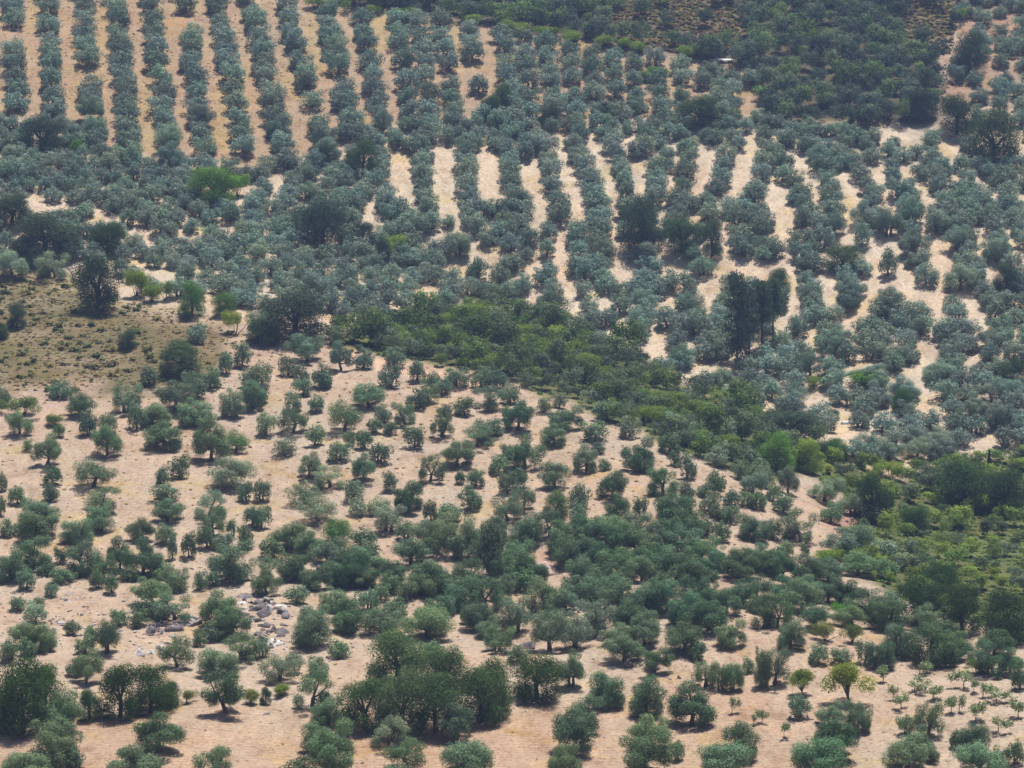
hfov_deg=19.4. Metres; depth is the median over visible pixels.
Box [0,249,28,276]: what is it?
olive tree
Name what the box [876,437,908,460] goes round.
olive tree
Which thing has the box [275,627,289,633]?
rock
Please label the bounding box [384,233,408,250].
bush
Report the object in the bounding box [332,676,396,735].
oak tree
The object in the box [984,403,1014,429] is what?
olive tree
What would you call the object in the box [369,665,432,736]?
oak tree
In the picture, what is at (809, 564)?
olive tree
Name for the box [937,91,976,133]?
oak tree
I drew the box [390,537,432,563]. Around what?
olive tree
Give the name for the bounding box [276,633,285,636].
rock
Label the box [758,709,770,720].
olive sapling
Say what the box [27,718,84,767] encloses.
olive tree
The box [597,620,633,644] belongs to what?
olive tree
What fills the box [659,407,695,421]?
bush
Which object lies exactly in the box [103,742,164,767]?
olive tree
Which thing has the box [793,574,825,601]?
olive tree
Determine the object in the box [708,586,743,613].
olive tree
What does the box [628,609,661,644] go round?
olive tree
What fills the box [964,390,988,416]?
olive tree
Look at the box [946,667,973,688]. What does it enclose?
olive sapling
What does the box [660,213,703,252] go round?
oak tree
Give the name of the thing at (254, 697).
bush
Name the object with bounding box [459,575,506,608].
olive tree
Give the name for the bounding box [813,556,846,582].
olive tree
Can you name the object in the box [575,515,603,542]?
olive tree
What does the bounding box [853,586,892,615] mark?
olive tree
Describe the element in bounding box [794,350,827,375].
olive tree
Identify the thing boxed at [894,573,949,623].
oak tree
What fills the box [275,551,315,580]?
olive tree
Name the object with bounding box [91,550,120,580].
olive tree
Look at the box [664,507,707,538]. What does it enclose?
olive tree
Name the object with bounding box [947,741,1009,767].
olive tree
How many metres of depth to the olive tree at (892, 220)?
557.13 m
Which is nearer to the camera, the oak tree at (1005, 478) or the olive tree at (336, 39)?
the oak tree at (1005, 478)
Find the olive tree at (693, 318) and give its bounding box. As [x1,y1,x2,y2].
[680,308,707,334]
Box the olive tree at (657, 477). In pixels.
[645,467,679,497]
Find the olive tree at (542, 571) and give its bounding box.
[519,552,548,578]
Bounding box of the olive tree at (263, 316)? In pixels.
[247,308,280,339]
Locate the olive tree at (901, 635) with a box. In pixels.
[879,621,921,659]
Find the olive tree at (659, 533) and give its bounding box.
[641,518,680,550]
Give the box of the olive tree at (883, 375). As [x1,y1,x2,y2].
[863,363,890,387]
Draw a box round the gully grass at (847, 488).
[333,315,1023,639]
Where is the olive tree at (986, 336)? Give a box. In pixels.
[972,325,1002,346]
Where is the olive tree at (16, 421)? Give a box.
[3,410,34,434]
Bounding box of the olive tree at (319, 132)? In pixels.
[310,118,340,143]
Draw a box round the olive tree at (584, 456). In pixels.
[571,441,598,472]
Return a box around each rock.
[134,648,145,656]
[145,626,155,633]
[146,649,154,653]
[165,624,183,631]
[190,620,202,625]
[238,593,253,597]
[248,605,262,611]
[252,599,260,604]
[256,607,270,617]
[257,602,265,610]
[257,623,270,627]
[266,604,271,613]
[273,640,284,645]
[275,604,287,607]
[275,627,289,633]
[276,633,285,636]
[281,609,289,618]
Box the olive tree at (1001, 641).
[974,627,1018,655]
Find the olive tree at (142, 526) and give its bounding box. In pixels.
[123,516,157,540]
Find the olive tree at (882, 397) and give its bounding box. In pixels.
[864,379,894,407]
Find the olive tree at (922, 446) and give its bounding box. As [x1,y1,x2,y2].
[902,436,932,459]
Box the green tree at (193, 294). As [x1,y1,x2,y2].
[175,280,208,316]
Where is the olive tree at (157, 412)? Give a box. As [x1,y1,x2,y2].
[139,402,172,426]
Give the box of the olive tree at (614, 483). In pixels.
[594,468,630,498]
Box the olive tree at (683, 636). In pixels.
[661,620,705,655]
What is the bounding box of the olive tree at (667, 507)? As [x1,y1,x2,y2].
[652,491,699,522]
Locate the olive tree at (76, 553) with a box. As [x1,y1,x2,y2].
[62,539,103,575]
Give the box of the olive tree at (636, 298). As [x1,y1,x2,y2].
[628,287,660,308]
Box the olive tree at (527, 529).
[508,513,543,546]
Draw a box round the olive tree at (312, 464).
[297,449,322,477]
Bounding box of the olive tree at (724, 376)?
[707,366,737,388]
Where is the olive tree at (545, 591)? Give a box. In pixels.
[522,574,567,612]
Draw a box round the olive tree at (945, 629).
[927,619,960,640]
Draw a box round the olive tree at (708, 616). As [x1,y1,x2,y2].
[681,599,729,630]
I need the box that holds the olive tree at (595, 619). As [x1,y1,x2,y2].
[574,598,618,635]
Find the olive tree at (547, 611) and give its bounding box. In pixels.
[536,604,568,635]
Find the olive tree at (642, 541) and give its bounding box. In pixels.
[614,521,658,550]
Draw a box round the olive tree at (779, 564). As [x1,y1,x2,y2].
[761,551,799,578]
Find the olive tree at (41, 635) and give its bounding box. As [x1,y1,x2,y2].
[15,622,58,652]
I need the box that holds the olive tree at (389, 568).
[376,558,408,582]
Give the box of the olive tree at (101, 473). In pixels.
[72,455,118,486]
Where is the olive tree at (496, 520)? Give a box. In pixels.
[480,514,508,538]
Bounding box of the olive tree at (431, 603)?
[411,598,447,617]
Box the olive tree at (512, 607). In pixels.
[498,594,531,632]
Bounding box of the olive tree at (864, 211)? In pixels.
[849,198,876,224]
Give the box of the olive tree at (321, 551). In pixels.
[309,536,344,561]
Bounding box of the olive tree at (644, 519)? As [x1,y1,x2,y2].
[622,510,656,535]
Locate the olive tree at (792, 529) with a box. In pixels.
[774,505,819,544]
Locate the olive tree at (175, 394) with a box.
[153,379,196,409]
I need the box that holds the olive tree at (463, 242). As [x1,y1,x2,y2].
[442,230,473,256]
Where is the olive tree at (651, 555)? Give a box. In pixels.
[635,541,674,571]
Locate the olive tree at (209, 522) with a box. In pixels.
[195,504,228,535]
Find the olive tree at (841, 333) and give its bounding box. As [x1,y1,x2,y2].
[826,322,852,346]
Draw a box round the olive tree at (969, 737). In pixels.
[956,723,991,749]
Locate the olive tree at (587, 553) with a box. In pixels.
[579,540,612,566]
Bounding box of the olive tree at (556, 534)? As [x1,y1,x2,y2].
[544,519,585,554]
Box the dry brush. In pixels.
[0,0,959,401]
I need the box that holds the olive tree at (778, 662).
[758,645,791,684]
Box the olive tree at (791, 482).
[775,466,800,493]
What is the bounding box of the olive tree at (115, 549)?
[105,533,133,568]
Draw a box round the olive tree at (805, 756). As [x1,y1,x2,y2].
[789,735,849,767]
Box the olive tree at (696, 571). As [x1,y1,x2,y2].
[677,554,715,586]
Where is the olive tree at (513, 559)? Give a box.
[499,550,534,575]
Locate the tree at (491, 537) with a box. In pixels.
[464,519,505,576]
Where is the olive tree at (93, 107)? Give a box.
[74,95,104,116]
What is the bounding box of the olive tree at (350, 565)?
[331,550,376,587]
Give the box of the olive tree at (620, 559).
[591,546,640,575]
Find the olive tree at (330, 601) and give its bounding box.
[316,585,347,613]
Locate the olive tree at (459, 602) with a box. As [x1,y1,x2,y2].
[434,585,467,611]
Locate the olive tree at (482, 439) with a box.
[460,424,494,447]
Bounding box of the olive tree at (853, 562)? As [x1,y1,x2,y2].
[841,550,877,575]
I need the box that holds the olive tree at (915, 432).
[900,425,931,444]
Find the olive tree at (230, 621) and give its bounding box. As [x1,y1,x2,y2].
[212,602,252,637]
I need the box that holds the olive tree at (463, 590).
[442,571,486,602]
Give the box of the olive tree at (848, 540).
[817,523,875,555]
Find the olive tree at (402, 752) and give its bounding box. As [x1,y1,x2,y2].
[381,736,427,767]
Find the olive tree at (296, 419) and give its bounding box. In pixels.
[275,404,309,432]
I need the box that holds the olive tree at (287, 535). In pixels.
[265,522,317,549]
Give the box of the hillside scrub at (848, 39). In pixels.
[347,0,968,124]
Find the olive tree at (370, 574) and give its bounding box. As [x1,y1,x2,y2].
[348,564,378,587]
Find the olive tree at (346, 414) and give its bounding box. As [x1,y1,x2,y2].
[325,396,364,431]
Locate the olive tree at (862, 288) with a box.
[836,273,868,293]
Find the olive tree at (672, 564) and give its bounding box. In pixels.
[653,550,690,578]
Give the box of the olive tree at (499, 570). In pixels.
[483,545,530,579]
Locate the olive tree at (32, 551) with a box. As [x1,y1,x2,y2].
[9,534,54,570]
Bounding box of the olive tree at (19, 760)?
[0,750,51,767]
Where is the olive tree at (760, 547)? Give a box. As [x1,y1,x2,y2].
[741,542,767,559]
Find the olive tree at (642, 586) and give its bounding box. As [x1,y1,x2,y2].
[631,579,673,609]
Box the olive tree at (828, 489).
[806,477,846,501]
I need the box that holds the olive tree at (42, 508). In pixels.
[20,497,62,519]
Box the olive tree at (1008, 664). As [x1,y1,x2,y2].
[996,647,1023,674]
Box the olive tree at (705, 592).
[697,583,718,605]
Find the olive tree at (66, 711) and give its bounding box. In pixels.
[41,689,87,729]
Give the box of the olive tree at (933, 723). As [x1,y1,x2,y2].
[909,699,946,736]
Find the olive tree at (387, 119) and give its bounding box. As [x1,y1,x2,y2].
[367,103,393,130]
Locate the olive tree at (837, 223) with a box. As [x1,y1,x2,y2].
[821,212,848,234]
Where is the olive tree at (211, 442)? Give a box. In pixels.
[188,413,232,461]
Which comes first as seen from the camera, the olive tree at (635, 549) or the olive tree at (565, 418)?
the olive tree at (635, 549)
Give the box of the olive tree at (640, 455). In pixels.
[619,434,656,471]
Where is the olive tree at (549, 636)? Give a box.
[527,608,569,650]
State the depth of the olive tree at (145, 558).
382.39 m
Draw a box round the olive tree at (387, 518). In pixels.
[371,503,406,531]
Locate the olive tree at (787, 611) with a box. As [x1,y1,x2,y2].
[758,592,795,628]
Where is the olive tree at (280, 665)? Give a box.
[257,652,305,684]
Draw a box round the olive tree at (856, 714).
[838,697,873,734]
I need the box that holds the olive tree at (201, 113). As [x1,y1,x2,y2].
[185,101,220,125]
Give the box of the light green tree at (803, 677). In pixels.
[788,666,815,694]
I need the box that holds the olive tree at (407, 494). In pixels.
[392,479,423,513]
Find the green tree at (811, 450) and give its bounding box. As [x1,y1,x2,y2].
[795,440,823,473]
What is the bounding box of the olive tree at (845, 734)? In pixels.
[811,718,859,756]
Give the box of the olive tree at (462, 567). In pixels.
[452,558,484,586]
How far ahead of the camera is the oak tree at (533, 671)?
331.75 m
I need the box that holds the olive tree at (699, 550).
[682,535,723,562]
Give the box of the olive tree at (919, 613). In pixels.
[905,603,942,628]
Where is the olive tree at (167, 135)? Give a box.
[152,123,184,148]
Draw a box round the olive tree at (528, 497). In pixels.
[509,483,536,509]
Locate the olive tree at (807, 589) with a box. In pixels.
[777,577,825,613]
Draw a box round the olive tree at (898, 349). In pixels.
[875,341,904,362]
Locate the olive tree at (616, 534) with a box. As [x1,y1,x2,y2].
[598,522,639,556]
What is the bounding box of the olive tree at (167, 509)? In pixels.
[150,498,186,520]
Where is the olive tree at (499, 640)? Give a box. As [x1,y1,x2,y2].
[482,625,516,652]
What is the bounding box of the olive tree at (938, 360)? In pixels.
[919,356,957,379]
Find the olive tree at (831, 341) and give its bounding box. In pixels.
[817,335,844,358]
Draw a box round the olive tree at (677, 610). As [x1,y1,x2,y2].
[665,590,702,627]
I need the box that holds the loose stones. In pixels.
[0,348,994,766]
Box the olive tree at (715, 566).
[691,549,723,580]
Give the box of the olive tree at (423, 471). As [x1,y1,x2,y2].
[418,453,447,481]
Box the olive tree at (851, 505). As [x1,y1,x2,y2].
[831,487,867,516]
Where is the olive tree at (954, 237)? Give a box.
[939,224,974,251]
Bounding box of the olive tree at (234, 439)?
[224,427,251,451]
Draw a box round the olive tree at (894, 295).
[871,285,906,307]
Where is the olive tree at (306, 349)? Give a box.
[280,332,327,361]
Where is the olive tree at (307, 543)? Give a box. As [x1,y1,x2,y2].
[293,529,324,554]
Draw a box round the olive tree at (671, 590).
[651,576,681,613]
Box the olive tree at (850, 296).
[834,282,862,308]
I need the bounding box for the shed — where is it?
[710,59,731,62]
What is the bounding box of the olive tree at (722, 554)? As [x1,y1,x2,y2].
[706,543,740,572]
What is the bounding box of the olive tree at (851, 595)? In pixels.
[833,578,867,606]
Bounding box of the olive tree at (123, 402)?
[109,382,143,412]
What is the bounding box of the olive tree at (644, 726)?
[624,713,671,744]
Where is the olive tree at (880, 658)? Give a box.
[864,641,897,669]
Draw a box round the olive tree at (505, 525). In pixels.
[495,520,518,555]
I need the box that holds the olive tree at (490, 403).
[474,385,508,410]
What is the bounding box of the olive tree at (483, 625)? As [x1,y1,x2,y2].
[474,614,516,636]
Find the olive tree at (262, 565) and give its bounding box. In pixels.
[248,554,281,581]
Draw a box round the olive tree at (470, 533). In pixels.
[450,520,483,559]
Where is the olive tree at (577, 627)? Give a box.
[557,608,596,648]
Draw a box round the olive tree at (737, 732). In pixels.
[719,718,763,760]
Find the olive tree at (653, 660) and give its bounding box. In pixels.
[640,645,678,672]
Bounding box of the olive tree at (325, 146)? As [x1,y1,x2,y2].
[310,135,342,161]
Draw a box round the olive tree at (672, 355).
[665,343,696,362]
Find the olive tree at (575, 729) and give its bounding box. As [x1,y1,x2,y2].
[549,705,597,754]
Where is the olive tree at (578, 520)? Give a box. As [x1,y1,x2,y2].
[553,512,593,539]
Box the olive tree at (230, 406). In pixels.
[218,387,247,417]
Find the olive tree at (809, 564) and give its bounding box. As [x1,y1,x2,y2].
[785,552,829,583]
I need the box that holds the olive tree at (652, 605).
[619,587,661,612]
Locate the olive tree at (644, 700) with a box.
[628,674,666,718]
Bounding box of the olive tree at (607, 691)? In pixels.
[586,670,626,711]
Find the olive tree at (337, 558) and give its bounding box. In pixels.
[322,546,352,576]
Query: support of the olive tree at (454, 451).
on the ground at (528, 730)
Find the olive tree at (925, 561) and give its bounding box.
[918,554,945,579]
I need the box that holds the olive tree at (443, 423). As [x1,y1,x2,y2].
[428,412,455,436]
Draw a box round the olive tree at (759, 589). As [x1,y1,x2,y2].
[739,573,772,596]
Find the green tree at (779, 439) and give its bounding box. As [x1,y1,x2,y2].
[757,429,797,470]
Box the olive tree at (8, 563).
[0,548,25,582]
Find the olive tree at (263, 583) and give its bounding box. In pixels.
[249,568,284,595]
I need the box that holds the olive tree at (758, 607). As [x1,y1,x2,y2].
[750,591,781,629]
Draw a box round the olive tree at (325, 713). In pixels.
[307,696,342,725]
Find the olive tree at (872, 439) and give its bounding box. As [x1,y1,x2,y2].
[854,430,885,450]
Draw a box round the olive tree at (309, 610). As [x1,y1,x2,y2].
[298,604,326,621]
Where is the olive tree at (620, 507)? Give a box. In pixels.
[602,490,630,521]
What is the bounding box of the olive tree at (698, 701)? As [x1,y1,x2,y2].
[664,677,719,727]
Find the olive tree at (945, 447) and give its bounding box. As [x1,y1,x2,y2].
[922,433,959,461]
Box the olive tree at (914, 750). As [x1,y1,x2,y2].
[879,730,935,767]
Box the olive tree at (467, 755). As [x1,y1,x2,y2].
[433,736,495,767]
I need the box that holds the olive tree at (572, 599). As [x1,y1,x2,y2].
[541,582,579,610]
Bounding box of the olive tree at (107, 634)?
[89,616,122,653]
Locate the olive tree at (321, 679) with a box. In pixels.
[292,665,335,708]
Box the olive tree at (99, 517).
[85,501,115,530]
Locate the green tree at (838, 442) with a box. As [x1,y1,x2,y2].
[824,437,848,458]
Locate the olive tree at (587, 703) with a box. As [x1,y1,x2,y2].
[567,693,605,733]
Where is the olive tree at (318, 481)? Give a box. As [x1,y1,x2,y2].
[311,464,345,487]
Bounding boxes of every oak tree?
[0,192,30,226]
[0,322,9,337]
[0,650,55,739]
[0,682,19,731]
[3,210,88,258]
[5,301,27,327]
[15,112,67,151]
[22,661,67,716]
[67,253,124,312]
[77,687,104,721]
[84,221,131,254]
[95,662,144,721]
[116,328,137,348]
[126,662,181,715]
[155,679,184,708]
[156,337,206,376]
[186,165,236,203]
[245,318,278,345]
[250,284,335,342]
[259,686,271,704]
[289,193,350,248]
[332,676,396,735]
[341,135,380,175]
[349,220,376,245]
[362,623,432,687]
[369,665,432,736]
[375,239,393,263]
[407,670,463,734]
[418,641,470,693]
[454,664,515,726]
[472,655,516,713]
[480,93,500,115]
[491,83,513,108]
[508,652,567,703]
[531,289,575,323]
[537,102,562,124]
[600,100,617,114]
[614,194,666,248]
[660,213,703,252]
[677,93,722,126]
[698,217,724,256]
[754,408,835,446]
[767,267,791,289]
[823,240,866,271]
[825,409,839,419]
[848,472,897,521]
[890,387,916,412]
[893,504,932,532]
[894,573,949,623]
[903,88,938,120]
[920,559,966,600]
[927,456,996,510]
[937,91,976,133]
[940,580,984,634]
[947,29,988,70]
[959,107,1022,163]
[975,586,1023,646]
[978,468,1023,514]
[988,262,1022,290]
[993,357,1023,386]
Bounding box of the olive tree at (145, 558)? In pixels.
[118,534,164,575]
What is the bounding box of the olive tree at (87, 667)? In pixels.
[67,647,105,683]
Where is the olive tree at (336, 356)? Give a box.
[329,340,355,370]
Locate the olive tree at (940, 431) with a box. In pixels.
[924,424,955,446]
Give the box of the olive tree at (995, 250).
[978,234,1013,261]
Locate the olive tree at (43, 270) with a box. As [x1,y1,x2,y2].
[31,249,70,277]
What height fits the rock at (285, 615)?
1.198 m
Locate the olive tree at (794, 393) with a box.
[773,379,809,402]
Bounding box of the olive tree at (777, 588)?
[763,573,795,596]
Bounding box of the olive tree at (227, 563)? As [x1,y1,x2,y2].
[205,538,258,584]
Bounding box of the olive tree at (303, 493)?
[281,479,321,503]
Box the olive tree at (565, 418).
[546,404,584,430]
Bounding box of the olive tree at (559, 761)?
[546,741,585,767]
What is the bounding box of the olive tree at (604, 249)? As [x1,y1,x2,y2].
[586,234,617,262]
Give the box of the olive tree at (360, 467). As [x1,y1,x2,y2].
[351,450,376,480]
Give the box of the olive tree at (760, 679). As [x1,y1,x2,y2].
[753,646,771,687]
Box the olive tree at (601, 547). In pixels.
[578,535,609,558]
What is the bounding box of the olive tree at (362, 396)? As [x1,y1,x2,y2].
[349,381,387,407]
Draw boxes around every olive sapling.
[729,697,740,709]
[751,708,760,720]
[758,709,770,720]
[780,722,790,731]
[874,664,888,681]
[887,684,898,695]
[891,691,909,708]
[906,674,931,691]
[917,661,934,673]
[927,685,943,699]
[944,696,956,712]
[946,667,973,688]
[951,694,966,710]
[966,701,987,720]
[970,678,980,687]
[978,681,995,693]
[985,685,1013,702]
[989,716,1013,731]
[1006,696,1023,716]
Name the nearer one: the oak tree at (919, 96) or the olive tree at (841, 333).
the olive tree at (841, 333)
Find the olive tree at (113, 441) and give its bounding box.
[88,423,123,454]
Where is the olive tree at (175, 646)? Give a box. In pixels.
[156,634,196,667]
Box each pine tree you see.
[716,269,755,366]
[742,287,761,356]
[751,279,778,344]
[765,277,787,340]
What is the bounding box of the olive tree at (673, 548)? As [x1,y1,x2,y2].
[658,545,680,557]
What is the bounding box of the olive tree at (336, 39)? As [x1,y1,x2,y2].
[320,33,349,58]
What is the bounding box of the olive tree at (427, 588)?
[400,570,442,598]
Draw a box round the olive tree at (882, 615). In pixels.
[862,597,909,631]
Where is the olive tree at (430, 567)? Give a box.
[405,559,453,587]
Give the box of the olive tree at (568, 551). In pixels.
[550,536,590,565]
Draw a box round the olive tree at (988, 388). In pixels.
[974,378,1004,401]
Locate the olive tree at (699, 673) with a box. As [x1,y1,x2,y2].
[690,659,719,686]
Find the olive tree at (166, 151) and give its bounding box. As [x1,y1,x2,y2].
[156,139,184,167]
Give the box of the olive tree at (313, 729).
[298,720,331,754]
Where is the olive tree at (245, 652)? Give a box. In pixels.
[221,632,259,662]
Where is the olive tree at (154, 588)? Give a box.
[127,576,172,602]
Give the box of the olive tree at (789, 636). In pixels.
[776,619,810,648]
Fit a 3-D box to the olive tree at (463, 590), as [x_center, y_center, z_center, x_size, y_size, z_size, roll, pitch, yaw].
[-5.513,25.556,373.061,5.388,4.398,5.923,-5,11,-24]
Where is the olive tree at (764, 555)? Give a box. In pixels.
[752,547,780,573]
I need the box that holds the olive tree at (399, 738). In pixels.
[370,714,411,749]
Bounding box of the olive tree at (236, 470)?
[203,455,259,489]
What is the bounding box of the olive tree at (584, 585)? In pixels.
[571,574,616,606]
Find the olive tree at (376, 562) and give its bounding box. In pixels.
[340,544,384,570]
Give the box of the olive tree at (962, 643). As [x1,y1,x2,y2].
[944,630,969,660]
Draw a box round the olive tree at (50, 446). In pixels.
[28,431,62,465]
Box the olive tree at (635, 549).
[625,545,645,566]
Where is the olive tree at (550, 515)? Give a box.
[530,508,561,536]
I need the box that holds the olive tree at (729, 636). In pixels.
[712,618,747,648]
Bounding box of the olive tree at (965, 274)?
[941,261,980,290]
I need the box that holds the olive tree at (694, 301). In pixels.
[675,286,705,309]
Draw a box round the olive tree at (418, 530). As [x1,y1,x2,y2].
[407,519,438,542]
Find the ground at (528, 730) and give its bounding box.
[0,0,1023,767]
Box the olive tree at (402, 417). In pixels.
[390,401,416,425]
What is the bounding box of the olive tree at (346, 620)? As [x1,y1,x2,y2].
[330,600,378,633]
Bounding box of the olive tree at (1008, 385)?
[993,375,1023,402]
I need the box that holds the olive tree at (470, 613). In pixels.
[457,600,494,629]
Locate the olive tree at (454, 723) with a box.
[435,702,476,742]
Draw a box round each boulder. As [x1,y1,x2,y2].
[518,640,535,648]
[536,561,558,575]
[596,635,603,641]
[623,661,633,667]
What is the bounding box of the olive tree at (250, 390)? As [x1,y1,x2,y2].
[238,379,266,409]
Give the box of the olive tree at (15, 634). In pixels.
[7,621,35,642]
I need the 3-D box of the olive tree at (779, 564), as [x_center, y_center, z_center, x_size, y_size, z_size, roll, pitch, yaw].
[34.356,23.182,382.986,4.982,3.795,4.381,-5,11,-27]
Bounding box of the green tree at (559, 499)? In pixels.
[542,489,570,517]
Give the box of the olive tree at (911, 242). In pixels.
[896,225,934,254]
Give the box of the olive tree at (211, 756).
[191,745,233,767]
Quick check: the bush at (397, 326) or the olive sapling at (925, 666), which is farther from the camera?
the bush at (397, 326)
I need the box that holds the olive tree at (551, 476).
[536,458,575,489]
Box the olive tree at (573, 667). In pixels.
[553,648,586,686]
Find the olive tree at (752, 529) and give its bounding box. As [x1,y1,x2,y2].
[736,512,771,541]
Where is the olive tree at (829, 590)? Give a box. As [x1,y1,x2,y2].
[812,576,850,602]
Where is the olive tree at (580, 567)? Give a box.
[559,555,602,585]
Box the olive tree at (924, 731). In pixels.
[906,724,934,752]
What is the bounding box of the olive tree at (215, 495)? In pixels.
[194,489,227,518]
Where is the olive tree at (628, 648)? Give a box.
[601,634,646,661]
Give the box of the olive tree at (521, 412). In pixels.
[502,398,536,430]
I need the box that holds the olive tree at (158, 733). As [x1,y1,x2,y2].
[131,710,187,753]
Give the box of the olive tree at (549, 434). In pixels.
[539,421,567,446]
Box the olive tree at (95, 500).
[81,485,121,511]
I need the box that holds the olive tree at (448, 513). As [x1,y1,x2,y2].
[433,508,476,541]
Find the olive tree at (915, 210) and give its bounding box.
[899,194,927,224]
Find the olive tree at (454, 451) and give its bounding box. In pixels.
[438,439,477,465]
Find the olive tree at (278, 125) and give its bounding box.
[263,111,293,137]
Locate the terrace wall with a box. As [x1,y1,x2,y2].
[837,362,885,377]
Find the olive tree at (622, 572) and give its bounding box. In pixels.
[603,562,636,581]
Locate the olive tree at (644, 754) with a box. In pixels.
[618,726,687,767]
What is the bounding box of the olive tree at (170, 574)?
[157,564,190,589]
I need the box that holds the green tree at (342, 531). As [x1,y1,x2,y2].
[319,515,352,553]
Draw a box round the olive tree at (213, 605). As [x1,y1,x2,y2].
[198,587,239,626]
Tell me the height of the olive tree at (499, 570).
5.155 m
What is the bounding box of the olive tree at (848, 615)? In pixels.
[829,598,869,626]
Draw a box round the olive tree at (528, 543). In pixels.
[499,537,538,561]
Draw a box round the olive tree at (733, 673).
[721,660,745,690]
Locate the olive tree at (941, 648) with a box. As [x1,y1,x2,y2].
[907,617,962,667]
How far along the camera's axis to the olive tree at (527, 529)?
394.99 m
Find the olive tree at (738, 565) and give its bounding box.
[720,545,763,579]
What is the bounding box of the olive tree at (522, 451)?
[504,432,551,468]
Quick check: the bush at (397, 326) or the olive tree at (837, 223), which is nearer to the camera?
the bush at (397, 326)
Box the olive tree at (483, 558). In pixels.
[465,536,501,560]
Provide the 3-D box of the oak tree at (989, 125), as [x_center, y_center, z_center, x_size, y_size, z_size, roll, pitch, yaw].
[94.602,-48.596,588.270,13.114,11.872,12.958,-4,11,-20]
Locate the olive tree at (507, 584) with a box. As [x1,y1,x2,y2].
[489,572,516,599]
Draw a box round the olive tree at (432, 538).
[421,519,457,554]
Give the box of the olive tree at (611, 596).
[584,571,630,607]
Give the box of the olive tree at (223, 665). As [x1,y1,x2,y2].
[195,646,241,679]
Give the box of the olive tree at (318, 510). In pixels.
[293,493,338,520]
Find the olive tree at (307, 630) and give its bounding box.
[290,603,334,647]
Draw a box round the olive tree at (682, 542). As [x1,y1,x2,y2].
[664,522,704,555]
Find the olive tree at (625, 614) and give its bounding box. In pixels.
[605,598,659,627]
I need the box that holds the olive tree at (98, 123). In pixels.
[81,113,109,137]
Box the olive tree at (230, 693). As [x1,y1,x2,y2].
[196,669,247,712]
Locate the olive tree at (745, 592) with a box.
[730,580,760,604]
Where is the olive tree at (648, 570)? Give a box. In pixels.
[625,555,658,580]
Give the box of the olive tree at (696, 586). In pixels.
[677,574,710,599]
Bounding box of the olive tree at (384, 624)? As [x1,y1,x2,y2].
[358,601,405,633]
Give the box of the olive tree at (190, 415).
[175,396,218,425]
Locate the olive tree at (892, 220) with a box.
[875,205,908,236]
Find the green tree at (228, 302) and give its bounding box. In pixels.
[209,290,237,316]
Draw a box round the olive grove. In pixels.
[0,0,1023,767]
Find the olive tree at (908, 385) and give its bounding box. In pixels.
[886,373,922,397]
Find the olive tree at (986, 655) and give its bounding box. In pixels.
[968,642,1012,678]
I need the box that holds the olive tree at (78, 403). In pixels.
[64,388,98,417]
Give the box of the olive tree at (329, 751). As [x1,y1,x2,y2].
[304,715,358,767]
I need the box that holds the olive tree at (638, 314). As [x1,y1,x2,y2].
[623,309,655,328]
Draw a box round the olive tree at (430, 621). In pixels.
[401,601,459,638]
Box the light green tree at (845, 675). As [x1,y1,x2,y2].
[818,660,876,700]
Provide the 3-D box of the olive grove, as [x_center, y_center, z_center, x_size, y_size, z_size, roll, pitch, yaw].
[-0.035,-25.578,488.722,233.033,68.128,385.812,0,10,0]
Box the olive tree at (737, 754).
[696,740,755,767]
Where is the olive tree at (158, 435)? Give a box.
[141,419,185,451]
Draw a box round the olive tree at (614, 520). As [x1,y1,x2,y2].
[591,514,628,543]
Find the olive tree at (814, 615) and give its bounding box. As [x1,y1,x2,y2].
[795,603,831,628]
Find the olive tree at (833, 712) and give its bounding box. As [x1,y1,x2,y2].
[813,699,844,723]
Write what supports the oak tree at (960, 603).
on the ground at (528, 730)
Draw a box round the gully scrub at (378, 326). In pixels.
[323,284,1023,626]
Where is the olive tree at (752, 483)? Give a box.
[737,470,770,493]
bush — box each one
[0,395,42,414]
[44,412,63,425]
[68,139,82,150]
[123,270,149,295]
[141,283,160,301]
[155,280,174,299]
[175,688,199,702]
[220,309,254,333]
[222,173,250,195]
[243,688,259,703]
[274,683,292,695]
[302,0,336,7]
[317,0,350,9]
[358,2,382,13]
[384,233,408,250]
[390,7,416,18]
[391,322,409,340]
[423,330,469,344]
[439,313,464,325]
[449,303,495,313]
[457,13,485,23]
[476,307,490,317]
[481,356,504,368]
[497,18,515,28]
[501,303,510,311]
[508,21,532,30]
[511,322,542,334]
[524,332,549,349]
[533,25,574,35]
[547,354,571,370]
[561,29,590,41]
[577,352,604,364]
[592,33,619,45]
[597,364,616,380]
[614,38,632,49]
[621,404,666,423]
[629,40,648,52]
[637,387,659,399]
[639,70,652,81]
[646,66,671,75]
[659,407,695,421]
[664,390,687,403]
[676,45,704,56]
[688,397,710,409]
[689,44,716,54]
[718,434,740,445]
[729,422,749,439]
[804,375,827,385]
[808,620,847,640]
[812,548,846,561]
[829,602,845,611]
[838,524,866,533]
[843,623,864,641]
[846,369,893,384]
[870,460,904,476]
[966,657,992,673]
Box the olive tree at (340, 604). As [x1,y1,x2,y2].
[336,594,360,625]
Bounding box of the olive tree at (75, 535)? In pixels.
[56,517,95,543]
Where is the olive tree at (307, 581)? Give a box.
[298,563,332,590]
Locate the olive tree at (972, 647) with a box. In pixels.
[964,636,994,666]
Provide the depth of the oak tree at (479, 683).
324.32 m
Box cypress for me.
[987,448,991,463]
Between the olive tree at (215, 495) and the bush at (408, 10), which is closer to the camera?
the olive tree at (215, 495)
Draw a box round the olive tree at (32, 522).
[12,508,59,539]
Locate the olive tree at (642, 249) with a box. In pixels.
[625,241,658,261]
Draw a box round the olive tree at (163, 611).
[150,591,193,621]
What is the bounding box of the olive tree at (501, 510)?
[490,492,524,520]
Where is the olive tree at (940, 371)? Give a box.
[924,361,956,382]

